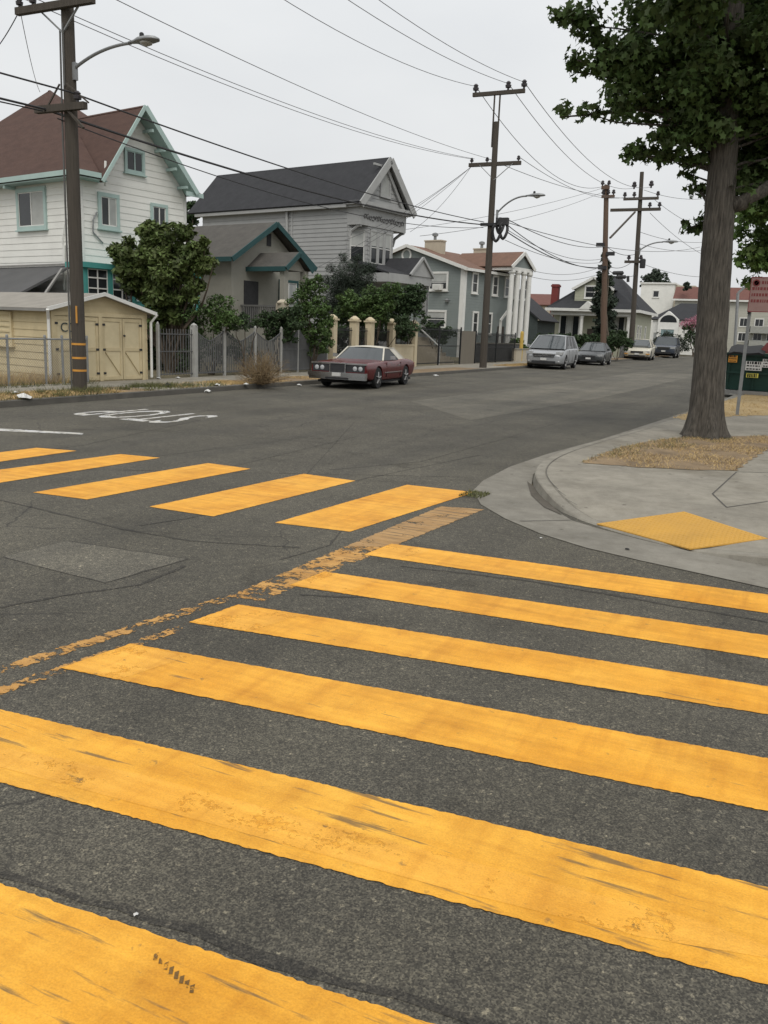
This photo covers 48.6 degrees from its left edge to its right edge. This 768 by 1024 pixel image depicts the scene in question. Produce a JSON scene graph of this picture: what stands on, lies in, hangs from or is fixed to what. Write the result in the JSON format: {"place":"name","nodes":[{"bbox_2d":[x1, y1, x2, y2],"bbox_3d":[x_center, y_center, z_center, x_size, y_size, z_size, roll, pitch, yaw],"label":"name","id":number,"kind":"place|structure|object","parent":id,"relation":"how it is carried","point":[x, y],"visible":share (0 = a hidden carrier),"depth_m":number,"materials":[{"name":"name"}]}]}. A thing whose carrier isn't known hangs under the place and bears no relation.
{"place":"outdoors","nodes":[
{"label":"outdoors","id":0,"kind":"place"},
{"bbox_2d":[0,292,157,382],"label":"garage","id":1,"kind":"structure","parent":0,"point":[115,330],"depth_m":24.11,"materials":[{"name":"wood"}]},
{"bbox_2d":[0,311,14,346],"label":"window","id":2,"kind":"structure","parent":1,"relation":"in","point":[6,317],"depth_m":23.84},
{"bbox_2d":[54,316,72,380],"bbox_3d":[-8.740,-4.488,23.369,0.065,1.750,0.696,10,14,33],"label":"door","id":3,"kind":"structure","parent":1,"relation":"in","point":[59,320],"depth_m":23.25,"materials":[{"name":"wood"}]},
{"bbox_2d":[85,317,99,379],"bbox_3d":[-8.333,-4.596,23.953,0.065,1.750,0.696,10,14,33],"label":"door","id":4,"kind":"structure","parent":1,"relation":"in","point":[91,323],"depth_m":24.07,"materials":[{"name":"wood"}]},
{"bbox_2d":[102,318,122,379],"bbox_3d":[-7.870,-4.719,24.617,0.065,1.750,0.696,10,14,33],"label":"door","id":5,"kind":"structure","parent":1,"relation":"in","point":[111,327],"depth_m":24.62,"materials":[{"name":"wood"}]},
{"bbox_2d":[122,319,142,378],"bbox_3d":[-7.443,-4.822,25.181,0.110,1.750,0.696,10,14,33],"label":"door","id":6,"kind":"structure","parent":1,"relation":"in","point":[131,328],"depth_m":25.19,"materials":[{"name":"wood"}]},
{"bbox_2d":[0,90,203,367],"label":"white house","id":7,"kind":"structure","parent":0,"point":[126,190],"depth_m":31.68,"materials":[{"name":"wood"}]},
{"bbox_2d":[15,186,48,231],"bbox_3d":[-13.216,-11.329,31.834,2.032,1.552,0.158,11,15,35],"label":"window","id":8,"kind":"structure","parent":7,"relation":"in","point":[31,202],"depth_m":31.81,"materials":[{"name":"teal glass"}]},
{"bbox_2d":[86,267,108,292],"bbox_3d":[-10.168,-8.094,30.159,0.114,1.063,0.869,11,15,35],"label":"window","id":9,"kind":"structure","parent":7,"relation":"in","point":[97,279],"depth_m":30.12,"materials":[{"name":"glass"}]},
{"bbox_2d":[97,191,121,232],"bbox_3d":[-10.035,-10.942,31.023,0.158,1.307,1.003,11,15,35],"label":"window","id":10,"kind":"structure","parent":7,"relation":"in","point":[108,204],"depth_m":31.01,"materials":[{"name":"teal glass"}]},
{"bbox_2d":[123,147,146,177],"bbox_3d":[-9.255,-12.991,31.562,0.158,0.924,0.998,11,15,35],"label":"window","id":11,"kind":"structure","parent":7,"relation":"in","point":[134,159],"depth_m":31.54,"materials":[{"name":"teal glass"}]},
{"bbox_2d":[150,202,167,223],"bbox_3d":[-8.673,-11.292,32.829,0.158,1.147,0.896,11,15,35],"label":"window","id":12,"kind":"structure","parent":7,"relation":"in","point":[159,212],"depth_m":32.76,"materials":[{"name":"teal glass"}]},
{"bbox_2d":[0,357,510,385],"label":"yard","id":13,"kind":"structure","parent":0,"point":[188,375],"depth_m":30.49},
{"bbox_2d":[0,263,68,291],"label":"lean to shed","id":14,"kind":"object","parent":13,"relation":"on","point":[21,278],"visible":0.07,"depth_m":30.89,"materials":[{"name":"grey"}]},
{"bbox_2d":[0,368,69,385],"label":"verge weeds","id":15,"kind":"object","parent":13,"relation":"on","point":[18,379],"visible":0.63,"depth_m":22.46,"materials":[{"name":"plant"}]},
{"bbox_2d":[105,219,219,372],"bbox_3d":[-7.737,-7.472,29.582,4.796,5.277,2.403,12,15,38],"label":"yard tree","id":16,"kind":"object","parent":13,"relation":"on","point":[151,268],"visible":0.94,"depth_m":28.86,"materials":[{"name":"green plant"}]},
{"bbox_2d":[147,322,189,371],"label":"shrub","id":17,"kind":"object","parent":13,"relation":"on","point":[154,348],"visible":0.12,"depth_m":31.30,"materials":[{"name":"green plant"}]},
{"bbox_2d":[177,294,244,374],"bbox_3d":[-6.096,-6.160,29.526,2.783,2.809,1.602,4,12,8],"label":"shrub","id":18,"kind":"object","parent":13,"relation":"on","point":[224,317],"visible":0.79,"depth_m":29.21,"materials":[{"name":"green plant"}]},
{"bbox_2d":[176,322,320,372],"bbox_3d":[-4.686,-6.321,31.783,0.664,2.297,9.387,8,13,24],"label":"ivy","id":19,"kind":"object","parent":13,"relation":"on","point":[216,350],"visible":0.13,"depth_m":29.18,"materials":[{"name":"green plant"}]},
{"bbox_2d":[190,222,316,364],"bbox_3d":[-8.940,-10.888,42.338,14.397,6.435,5.813,11,15,34],"label":"bungalow","id":20,"kind":"object","parent":13,"relation":"on","point":[268,266],"visible":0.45,"depth_m":38.66,"materials":[{"name":"beige paint"}]},
{"bbox_2d":[244,280,257,327],"bbox_3d":[-6.093,-9.529,39.075,0.100,2.100,0.900,11,15,34],"label":"door","id":21,"kind":"structure","parent":20,"relation":"in","point":[250,287],"depth_m":38.96,"materials":[{"name":"wood"}]},
{"bbox_2d":[252,304,308,371],"bbox_3d":[-4.097,-6.745,32.980,2.386,2.672,1.285,8,13,24],"label":"shrub","id":22,"kind":"object","parent":13,"relation":"on","point":[288,319],"visible":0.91,"depth_m":32.61,"materials":[{"name":"green plant"}]},
{"bbox_2d":[187,157,453,363],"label":"grey house","id":23,"kind":"structure","parent":13,"relation":"on","point":[319,235],"depth_m":49.84,"materials":[{"name":"wood"}]},
{"bbox_2d":[348,228,365,264],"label":"window","id":24,"kind":"structure","parent":23,"relation":"in","point":[354,241],"depth_m":48.58,"materials":[{"name":"white glass"}]},
{"bbox_2d":[320,251,377,349],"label":"conifer shrub","id":25,"kind":"object","parent":13,"relation":"on","point":[344,283],"visible":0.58,"depth_m":42.84,"materials":[{"name":"green plant"}]},
{"bbox_2d":[333,282,404,345],"bbox_3d":[-0.759,-8.779,39.927,3.499,4.030,1.774,8,13,24],"label":"shrub","id":26,"kind":"object","parent":13,"relation":"on","point":[367,306],"visible":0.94,"depth_m":39.40,"materials":[{"name":"green plant"}]},
{"bbox_2d":[334,311,413,346],"bbox_3d":[-0.564,-8.238,40.558,4.147,2.735,1.431,8,13,24],"label":"shrub","id":27,"kind":"object","parent":13,"relation":"on","point":[402,322],"visible":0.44,"depth_m":39.93,"materials":[{"name":"green plant"}]},
{"bbox_2d":[333,305,421,353],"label":"shrub","id":28,"kind":"object","parent":13,"relation":"on","point":[409,333],"visible":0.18,"depth_m":41.97,"materials":[{"name":"green plant"}]},
{"bbox_2d":[383,282,427,343],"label":"shrub","id":29,"kind":"object","parent":13,"relation":"on","point":[414,297],"visible":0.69,"depth_m":42.23,"materials":[{"name":"green plant"}]},
{"bbox_2d":[419,315,457,348],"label":"shrub","id":30,"kind":"object","parent":13,"relation":"on","point":[429,325],"visible":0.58,"depth_m":49.30,"materials":[{"name":"green plant"}]},
{"bbox_2d":[460,331,475,363],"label":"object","id":31,"kind":"object","parent":13,"relation":"on","point":[467,346],"visible":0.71,"depth_m":50.90,"materials":[{"name":"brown wood"}]},
{"bbox_2d":[530,332,607,347],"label":"hedge","id":32,"kind":"object","parent":13,"relation":"on","point":[581,340],"visible":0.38,"depth_m":77.95,"materials":[{"name":"green plant"}]},
{"bbox_2d":[545,276,657,356],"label":"green bungalow","id":33,"kind":"object","parent":13,"relation":"on","point":[572,313],"visible":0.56,"depth_m":93.42,"materials":[{"name":"wood"}]},
{"bbox_2d":[558,315,580,335],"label":"window","id":34,"kind":"structure","parent":33,"relation":"in","point":[567,323],"depth_m":94.84,"materials":[{"name":"white glass"}]},
{"bbox_2d":[0,355,655,391],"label":"sidewalk","id":35,"kind":"structure","parent":0,"point":[168,380],"depth_m":26.33,"materials":[{"name":"concrete"}]},
{"bbox_2d":[0,334,88,385],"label":"chain link fence","id":36,"kind":"object","parent":35,"relation":"on","point":[44,341],"visible":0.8,"depth_m":22.21,"materials":[{"name":"metal"}]},
{"bbox_2d":[156,321,282,376],"bbox_3d":[-5.455,-5.589,29.357,0.252,1.750,7.175,8,13,24],"label":"iron fence","id":37,"kind":"object","parent":35,"relation":"on","point":[198,361],"visible":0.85,"depth_m":28.71,"materials":[{"name":"metal"}]},
{"bbox_2d":[229,311,264,375],"bbox_3d":[-4.801,-5.774,29.324,1.472,2.244,0.601,9,14,29],"label":"shrub","id":38,"kind":"object","parent":35,"relation":"on","point":[243,316],"visible":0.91,"depth_m":29.19,"materials":[{"name":"green plant"}]},
{"bbox_2d":[282,330,327,371],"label":"fence","id":39,"kind":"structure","parent":35,"relation":"on","point":[296,356],"depth_m":33.61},
{"bbox_2d":[284,273,335,369],"bbox_3d":[-2.928,-7.611,34.277,2.218,3.919,1.519,8,13,24],"label":"shrub","id":40,"kind":"object","parent":35,"relation":"on","point":[313,307],"visible":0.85,"depth_m":33.98,"materials":[{"name":"green plant"}]},
{"bbox_2d":[417,326,461,364],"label":"iron fence","id":41,"kind":"object","parent":35,"relation":"on","point":[423,356],"visible":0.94,"depth_m":46.70,"materials":[{"name":"metal"}]},
{"bbox_2d":[474,331,515,362],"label":"iron fence","id":42,"kind":"object","parent":35,"relation":"on","point":[496,345],"visible":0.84,"depth_m":55.96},
{"bbox_2d":[0,356,663,400],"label":"verge","id":43,"kind":"structure","parent":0,"point":[414,371],"depth_m":29.54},
{"bbox_2d":[0,377,226,400],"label":"verge weeds","id":44,"kind":"object","parent":43,"relation":"on","point":[145,387],"visible":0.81,"depth_m":21.36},
{"bbox_2d":[0,363,526,399],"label":"dry grass","id":45,"kind":"structure","parent":43,"relation":"on","point":[229,382],"depth_m":23.14,"materials":[{"name":"plant"}]},
{"bbox_2d":[589,252,618,336],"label":"cypress","id":46,"kind":"object","parent":43,"relation":"on","point":[612,300],"visible":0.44,"depth_m":82.33,"materials":[{"name":"green plant"}]},
{"bbox_2d":[599,329,635,360],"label":"shrub","id":47,"kind":"object","parent":43,"relation":"on","point":[614,339],"visible":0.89,"depth_m":75.77,"materials":[{"name":"green plant"}]},
{"bbox_2d":[0,356,767,1023],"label":"road","id":48,"kind":"structure","parent":0,"point":[480,962],"depth_m":4.57,"materials":[{"name":"asphalt"}]},
{"bbox_2d":[0,448,72,460],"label":"crosswalk bar","id":49,"kind":"object","parent":48,"relation":"on","point":[17,454],"visible":1,"depth_m":11.78,"materials":[{"name":"yellow paint"}]},
{"bbox_2d":[0,454,157,482],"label":"crosswalk bar","id":50,"kind":"object","parent":48,"relation":"on","point":[17,473],"visible":1,"depth_m":10.83,"materials":[{"name":"yellow paint"}]},
{"bbox_2d":[0,628,181,692],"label":"old crosswalk line","id":51,"kind":"object","parent":48,"relation":"on","point":[5,689],"visible":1,"depth_m":4.54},
{"bbox_2d":[4,541,184,581],"bbox_3d":[-2.306,0.372,6.707,1.224,0.001,0.838,8,13,24],"label":"asphalt patch","id":52,"kind":"object","parent":48,"relation":"on","point":[102,563],"visible":1,"depth_m":6.69,"materials":[{"name":"asphalt"}]},
{"bbox_2d":[1,598,224,672],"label":"old crosswalk line","id":53,"kind":"object","parent":48,"relation":"on","point":[29,660],"visible":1,"depth_m":5.00,"materials":[{"name":"paint"}]},
{"bbox_2d":[34,463,248,498],"bbox_3d":[-2.772,-0.392,10.200,0.721,0.001,2.830,9,14,29],"label":"crosswalk bar","id":54,"kind":"object","parent":48,"relation":"on","point":[119,485],"visible":1,"depth_m":10.02,"materials":[{"name":"yellow paint"}]},
{"bbox_2d":[75,409,216,422],"bbox_3d":[-4.815,-1.962,17.194,2.350,0.001,1.950,8,13,24],"label":"road lettering","id":55,"kind":"object","parent":48,"relation":"on","point":[150,421],"visible":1,"depth_m":17.05,"materials":[{"name":"white paint"}]},
{"bbox_2d":[0,500,299,547],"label":"road seam","id":56,"kind":"object","parent":48,"relation":"on","point":[136,531],"visible":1,"depth_m":7.70,"materials":[{"name":"asphalt"}]},
{"bbox_2d":[0,883,432,1023],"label":"crosswalk bar","id":57,"kind":"object","parent":48,"relation":"on","point":[61,963],"visible":1,"depth_m":2.43,"materials":[{"name":"yellow paint"}]},
{"bbox_2d":[0,869,502,1023],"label":"road seam","id":58,"kind":"object","parent":48,"relation":"on","point":[265,958],"visible":1,"depth_m":2.55,"materials":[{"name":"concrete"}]},
{"bbox_2d":[150,474,353,515],"bbox_3d":[-1.377,-0.224,9.672,0.798,0.001,2.750,9,14,28],"label":"crosswalk bar","id":59,"kind":"object","parent":48,"relation":"on","point":[224,501],"visible":1,"depth_m":9.47,"materials":[{"name":"yellow paint"}]},
{"bbox_2d":[226,546,380,599],"bbox_3d":[-0.548,0.442,6.703,0.358,0.001,1.946,9,14,28],"label":"old crosswalk line","id":60,"kind":"object","parent":48,"relation":"on","point":[325,562],"visible":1,"depth_m":6.64,"materials":[{"name":"yellow paint"}]},
{"bbox_2d":[0,356,672,407],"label":"kerb","id":61,"kind":"structure","parent":48,"relation":"on","point":[50,400],"depth_m":22.45,"materials":[{"name":"concrete"}]},
{"bbox_2d":[308,345,413,388],"bbox_3d":[-0.618,-5.060,29.328,2.285,1.348,5.346,6,13,19],"label":"parked coupe","id":62,"kind":"object","parent":48,"relation":"on","point":[374,366],"visible":1,"depth_m":27.99,"materials":[{"name":"red paint"}]},
{"bbox_2d":[275,485,467,531],"bbox_3d":[0.017,-0.069,9.204,0.868,0.001,2.826,9,14,28],"label":"crosswalk bar","id":63,"kind":"object","parent":48,"relation":"on","point":[355,514],"visible":0.98,"depth_m":9.03,"materials":[{"name":"yellow paint"}]},
{"bbox_2d":[0,709,767,983],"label":"crosswalk bar","id":64,"kind":"object","parent":48,"relation":"on","point":[737,907],"visible":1,"depth_m":3.16,"materials":[{"name":"yellow paint"}]},
{"bbox_2d":[0,747,767,957],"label":"paint patch","id":65,"kind":"object","parent":64,"relation":"on","point":[456,874],"visible":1,"depth_m":3.05,"materials":[{"name":"paint"}]},
{"bbox_2d":[61,643,767,810],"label":"crosswalk bar","id":66,"kind":"object","parent":48,"relation":"on","point":[736,778],"visible":1,"depth_m":4.08,"materials":[{"name":"yellow paint"}]},
{"bbox_2d":[65,645,188,678],"bbox_3d":[-1.419,0.829,4.711,0.480,0.001,0.474,8,13,24],"label":"paint patch","id":67,"kind":"object","parent":66,"relation":"on","point":[104,664],"visible":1,"depth_m":4.71,"materials":[{"name":"paint"}]},
{"bbox_2d":[346,506,483,546],"bbox_3d":[0.329,0.129,8.338,0.454,0.001,2.319,9,14,28],"label":"old crosswalk line","id":68,"kind":"object","parent":48,"relation":"on","point":[396,534],"visible":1,"depth_m":8.27,"materials":[{"name":"yellow paint"}]},
{"bbox_2d":[190,604,767,713],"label":"crosswalk bar","id":69,"kind":"object","parent":48,"relation":"on","point":[711,691],"visible":1,"depth_m":4.95,"materials":[{"name":"yellow paint"}]},
{"bbox_2d":[192,605,298,630],"bbox_3d":[-0.887,0.685,5.485,0.524,0.001,0.463,8,13,24],"label":"paint patch","id":70,"kind":"object","parent":69,"relation":"on","point":[248,620],"visible":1,"depth_m":5.49,"materials":[{"name":"paint"}]},
{"bbox_2d":[291,572,767,657],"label":"crosswalk bar","id":71,"kind":"object","parent":48,"relation":"on","point":[719,639],"visible":1,"depth_m":5.76,"materials":[{"name":"yellow paint"}]},
{"bbox_2d":[292,573,379,591],"bbox_3d":[-0.357,0.525,6.341,0.509,0.001,0.451,8,13,24],"label":"paint patch","id":72,"kind":"object","parent":71,"relation":"on","point":[337,583],"visible":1,"depth_m":6.33,"materials":[{"name":"paint"}]},
{"bbox_2d":[412,372,691,419],"bbox_3d":[9.243,-5.377,35.913,3.676,0.001,37.652,8,13,26],"label":"asphalt patch","id":73,"kind":"object","parent":48,"relation":"on","point":[472,406],"visible":0.9,"depth_m":27.53,"materials":[{"name":"asphalt"}]},
{"bbox_2d":[526,335,578,369],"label":"parked minivan","id":74,"kind":"object","parent":48,"relation":"on","point":[554,350],"visible":0.99,"depth_m":51.56,"materials":[{"name":"silver metal"}]},
{"bbox_2d":[364,544,767,612],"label":"crosswalk bar","id":75,"kind":"object","parent":48,"relation":"on","point":[738,599],"visible":1,"depth_m":6.69,"materials":[{"name":"yellow paint"}]},
{"bbox_2d":[367,545,431,557],"bbox_3d":[0.137,0.346,7.274,0.413,0.001,0.438,8,13,24],"label":"paint patch","id":76,"kind":"object","parent":75,"relation":"on","point":[397,552],"visible":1,"depth_m":7.29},
{"bbox_2d":[402,566,767,622],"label":"road seam","id":77,"kind":"object","parent":48,"relation":"on","point":[590,591],"visible":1,"depth_m":6.38,"materials":[{"name":"asphalt"}]},
{"bbox_2d":[576,342,611,365],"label":"parked sedan","id":78,"kind":"object","parent":48,"relation":"on","point":[596,352],"visible":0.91,"depth_m":63.05,"materials":[{"name":"paint"}]},
{"bbox_2d":[473,394,767,587],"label":"gutter","id":79,"kind":"object","parent":48,"relation":"on","point":[510,497],"visible":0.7,"depth_m":8.26,"materials":[{"name":"concrete"}]},
{"bbox_2d":[624,339,655,360],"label":"parked sedan","id":80,"kind":"object","parent":48,"relation":"on","point":[637,352],"visible":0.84,"depth_m":85.27,"materials":[{"name":"beige paint"}]},
{"bbox_2d":[653,337,679,357],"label":"parked wagon","id":81,"kind":"object","parent":48,"relation":"on","point":[666,346],"visible":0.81,"depth_m":104.38,"materials":[{"name":"blue paint"}]},
{"bbox_2d":[679,315,696,356],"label":"crape myrtle","id":82,"kind":"object","parent":48,"relation":"on","point":[690,328],"visible":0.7,"depth_m":116.58,"materials":[{"name":"pink plant"}]},
{"bbox_2d":[0,0,767,298],"label":"sky","id":83,"kind":"structure","parent":0,"point":[517,39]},
{"bbox_2d":[29,354,763,553],"bbox_3d":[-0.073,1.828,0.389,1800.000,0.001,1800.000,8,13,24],"label":"ground","id":84,"kind":"structure","parent":0,"point":[548,480],"depth_m":30.07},
{"bbox_2d":[14,0,95,390],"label":"utility pole","id":85,"kind":"object","parent":84,"relation":"on","point":[71,106],"visible":0.95,"depth_m":19.68,"materials":[{"name":"brown wood"}]},
{"bbox_2d":[72,32,159,80],"bbox_3d":[-5.945,-10.061,18.757,2.462,0.799,0.360,8,13,24],"label":"street lamp","id":86,"kind":"object","parent":85,"relation":"attached to","point":[145,40],"visible":1,"depth_m":18.60,"materials":[{"name":"grey metal"}]},
{"bbox_2d":[57,118,482,227],"bbox_3d":[-1.126,-11.790,31.941,0.027,1.360,28.713,8,13,25],"label":"overhead wire","id":87,"kind":"object","parent":85,"relation":"attached to","point":[247,185],"visible":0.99,"depth_m":25.55,"materials":[{"name":"rubber"}]},
{"bbox_2d":[229,346,297,387],"bbox_3d":[-3.720,-4.395,25.824,2.193,1.269,2.054,8,13,24],"label":"dry bush","id":88,"kind":"object","parent":84,"relation":"on","point":[261,376],"visible":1,"depth_m":25.64,"materials":[{"name":"plant"}]},
{"bbox_2d":[468,79,526,367],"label":"utility pole","id":89,"kind":"object","parent":84,"relation":"on","point":[493,163],"visible":0.98,"depth_m":44.12,"materials":[{"name":"brown wood"}]},
{"bbox_2d":[45,108,481,224],"bbox_3d":[-1.340,-12.101,31.985,0.057,1.113,28.718,8,13,26],"label":"overhead wire","id":90,"kind":"object","parent":89,"relation":"attached to","point":[132,138],"visible":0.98,"depth_m":25.94,"materials":[{"name":"rubber"}]},
{"bbox_2d":[70,91,482,221],"bbox_3d":[-0.912,-12.275,31.743,0.038,0.868,28.711,8,13,24],"label":"overhead wire","id":91,"kind":"object","parent":89,"relation":"attached to","point":[253,156],"visible":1,"depth_m":25.14,"materials":[{"name":"rubber"}]},
{"bbox_2d":[491,217,508,242],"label":"cable coil","id":92,"kind":"object","parent":89,"relation":"attached to","point":[501,223],"visible":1,"depth_m":43.92,"materials":[{"name":"rubber"}]},
{"bbox_2d":[596,180,615,342],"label":"utility pole","id":93,"kind":"object","parent":84,"relation":"on","point":[605,193],"visible":0.91,"depth_m":74.08,"materials":[{"name":"brown wood"}]},
{"bbox_2d":[609,172,661,341],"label":"utility pole","id":94,"kind":"object","parent":84,"relation":"on","point":[636,261],"visible":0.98,"depth_m":84.73,"materials":[{"name":"brown wood"}]},
{"bbox_2d":[533,394,767,565],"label":"kerb","id":95,"kind":"structure","parent":84,"relation":"on","point":[547,491],"depth_m":9.33,"materials":[{"name":"concrete"}]},
{"bbox_2d":[640,282,696,339],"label":"white block","id":96,"kind":"structure","parent":84,"relation":"on","point":[657,297],"depth_m":145.05,"materials":[{"name":"paint"}]},
{"bbox_2d":[651,303,696,354],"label":"white cottage","id":97,"kind":"structure","parent":84,"relation":"on","point":[670,319],"depth_m":131.54,"materials":[{"name":"grey"}]},
{"bbox_2d":[673,287,767,353],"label":"apartment building","id":98,"kind":"structure","parent":84,"relation":"on","point":[758,331],"depth_m":136.52,"materials":[{"name":"paint"}]},
{"bbox_2d":[392,232,535,356],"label":"blue house","id":99,"kind":"structure","parent":0,"point":[456,303],"depth_m":66.02,"materials":[{"name":"grey"}]},
{"bbox_2d":[511,291,558,347],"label":"dark house","id":100,"kind":"structure","parent":0,"point":[542,321],"depth_m":85.31,"materials":[{"name":"grey"}]},
{"bbox_2d":[546,394,767,553],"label":"sidewalk","id":101,"kind":"structure","parent":0,"point":[604,493],"depth_m":9.94,"materials":[{"name":"concrete"}]},
{"bbox_2d":[597,511,767,549],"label":"tactile panel","id":102,"kind":"object","parent":101,"relation":"on","point":[686,530],"visible":1,"depth_m":8.29,"materials":[{"name":"plastic"}]},
{"bbox_2d":[674,395,767,419],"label":"tree pit soil","id":103,"kind":"object","parent":101,"relation":"on","point":[748,406],"visible":0.32,"depth_m":24.36,"materials":[{"name":"soil"}]},
{"bbox_2d":[725,344,767,395],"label":"dumpster","id":104,"kind":"object","parent":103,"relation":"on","point":[755,379],"visible":0.98,"depth_m":30.48,"materials":[{"name":"green metal"}]},
{"bbox_2d":[732,196,767,290],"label":"street tree","id":105,"kind":"object","parent":103,"relation":"on","point":[753,256],"visible":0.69,"depth_m":23.37,"materials":[{"name":"green plant"}]},
{"bbox_2d":[735,277,767,414],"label":"parking sign","id":106,"kind":"object","parent":103,"relation":"on","point":[758,298],"visible":1,"depth_m":20.78,"materials":[{"name":"metal"}]},
{"bbox_2d":[634,415,767,521],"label":"sidewalk","id":107,"kind":"structure","parent":0,"point":[747,483],"depth_m":10.68,"materials":[{"name":"concrete"}]},
{"bbox_2d":[581,434,767,470],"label":"dry grass","id":108,"kind":"structure","parent":107,"relation":"on","point":[697,451],"depth_m":13.64,"materials":[{"name":"plant"}]},
{"bbox_2d":[546,0,767,439],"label":"sweetgum tree","id":109,"kind":"object","parent":108,"relation":"on","point":[706,61],"visible":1,"depth_m":15.03,"materials":[{"name":"green plant"}]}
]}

